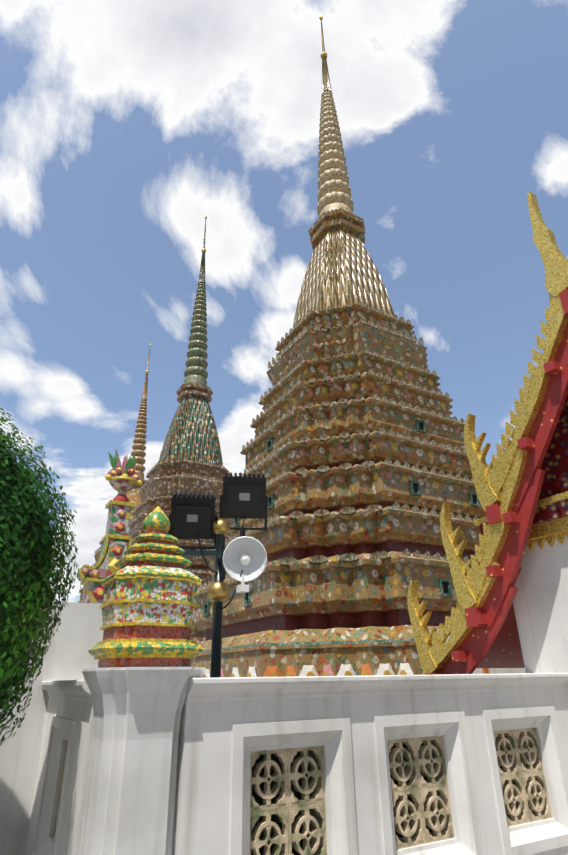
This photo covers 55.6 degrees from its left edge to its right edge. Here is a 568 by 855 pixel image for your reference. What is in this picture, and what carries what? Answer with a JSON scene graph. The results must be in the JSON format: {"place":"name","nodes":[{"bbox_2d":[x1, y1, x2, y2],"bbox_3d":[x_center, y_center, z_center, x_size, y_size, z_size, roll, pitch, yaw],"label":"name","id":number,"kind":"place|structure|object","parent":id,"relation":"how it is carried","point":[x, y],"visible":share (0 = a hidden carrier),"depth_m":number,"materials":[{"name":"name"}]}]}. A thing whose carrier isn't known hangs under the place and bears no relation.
{"place":"outdoors","nodes":[
{"label":"outdoors","id":0,"kind":"place"},
{"bbox_2d":[0,602,103,854],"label":"gate wall","id":1,"kind":"structure","parent":0,"point":[76,637],"depth_m":4.72,"materials":[{"name":"white paint"}]},
{"bbox_2d":[77,449,142,603],"bbox_3d":[-1.811,1.048,5.888,0.704,1.727,0.320,13,-28,-27],"label":"gate crest","id":2,"kind":"object","parent":1,"relation":"on","point":[124,478],"visible":0.79,"depth_m":5.76,"materials":[{"name":"multicoloured ceramic"}]},
{"bbox_2d":[76,540,101,602],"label":"gate ornament","id":3,"kind":"object","parent":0,"point":[99,548],"visible":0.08,"depth_m":56.81,"materials":[{"name":"ceramic"}]},
{"bbox_2d":[0,0,567,602],"label":"sky","id":4,"kind":"structure","parent":0,"point":[125,125],"materials":[{"name":"blue"}]},
{"label":"ground","id":5,"kind":"structure","parent":0,"visible":0},
{"bbox_2d":[0,407,81,745],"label":"topiary","id":6,"kind":"object","parent":5,"relation":"on","point":[29,558],"visible":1,"depth_m":3.51,"materials":[{"name":"green plant"}]},
{"bbox_2d":[25,680,92,854],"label":"side wall","id":7,"kind":"structure","parent":5,"relation":"on","point":[69,716],"depth_m":3.89,"materials":[{"name":"white paint"}]},
{"bbox_2d":[53,740,67,838],"bbox_3d":[-1.581,2.674,3.958,0.053,0.638,0.554,13,-28,-27],"label":"recessed panel","id":8,"kind":"object","parent":7,"relation":"attached to","point":[60,789],"visible":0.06,"depth_m":4.12,"materials":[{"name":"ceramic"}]},
{"bbox_2d":[79,478,146,602],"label":"orange chedi body","id":9,"kind":"object","parent":5,"relation":"on","point":[132,495],"visible":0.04,"depth_m":60.37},
{"bbox_2d":[131,343,150,478],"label":"spire","id":10,"kind":"structure","parent":9,"relation":"on","point":[139,446],"depth_m":64.64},
{"bbox_2d":[79,667,205,854],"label":"corner pillar","id":11,"kind":"structure","parent":5,"relation":"on","point":[130,801],"depth_m":3.00,"materials":[{"name":"white paint"}]},
{"bbox_2d":[88,506,202,667],"bbox_3d":[-0.882,1.031,3.588,0.632,1.046,0.632,13,-28,-27],"label":"pillar cap","id":12,"kind":"object","parent":11,"relation":"on","point":[149,606],"visible":1,"depth_m":3.32,"materials":[{"name":"multicoloured ceramic"}]},
{"bbox_2d":[129,382,232,641],"bbox_3d":[-7.007,7.343,38.535,13.800,22.900,13.800,13,-28,-27],"label":"stupa","id":13,"kind":"object","parent":5,"relation":"on","point":[192,433],"visible":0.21,"depth_m":38.52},
{"bbox_2d":[129,458,230,572],"bbox_3d":[-7.621,8.886,35.161,13.705,14.266,8.719,-7,-26,13],"label":"green chedi deco","id":14,"kind":"object","parent":13,"relation":"attached to","point":[189,473],"visible":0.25,"depth_m":37.04,"materials":[{"name":"orange"}]},
{"bbox_2d":[184,216,207,385],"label":"spire","id":15,"kind":"structure","parent":13,"relation":"on","point":[196,364],"depth_m":44.86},
{"bbox_2d":[168,473,267,677],"bbox_3d":[-0.616,2.082,4.639,0.959,3.602,0.518,2,-25,-6],"label":"lamp post","id":16,"kind":"object","parent":5,"relation":"on","point":[242,558],"visible":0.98,"depth_m":5.12,"materials":[{"name":"black metal"}]},
{"bbox_2d":[191,208,486,677],"bbox_3d":[2.910,0.020,23.169,13.800,22.900,13.800,13,-28,-27],"label":"stupa","id":17,"kind":"object","parent":5,"relation":"on","point":[336,620],"visible":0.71,"depth_m":17.28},
{"bbox_2d":[317,16,353,217],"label":"spire","id":18,"kind":"structure","parent":17,"relation":"on","point":[334,191],"depth_m":29.45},
{"bbox_2d":[197,301,480,677],"bbox_3d":[2.297,1.564,19.795,13.705,14.266,8.719,-7,-26,13],"label":"chedi decoration","id":19,"kind":"object","parent":17,"relation":"attached to","point":[445,590],"visible":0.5,"depth_m":18.10},
{"bbox_2d":[172,673,567,854],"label":"front wall","id":20,"kind":"structure","parent":5,"relation":"on","point":[351,725],"depth_m":3.65,"materials":[{"name":"white paint"}]},
{"bbox_2d":[251,735,516,854],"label":"lattice openings","id":21,"kind":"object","parent":20,"relation":"attached to","point":[259,801],"depth_m":3.57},
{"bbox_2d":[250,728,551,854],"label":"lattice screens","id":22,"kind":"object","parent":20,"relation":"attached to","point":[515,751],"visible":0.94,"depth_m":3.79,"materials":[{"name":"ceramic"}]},
{"bbox_2d":[407,192,567,674],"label":"roof","id":23,"kind":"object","parent":5,"relation":"on","point":[509,613],"visible":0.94,"depth_m":5.35,"materials":[{"name":"gold paint"}]}
]}

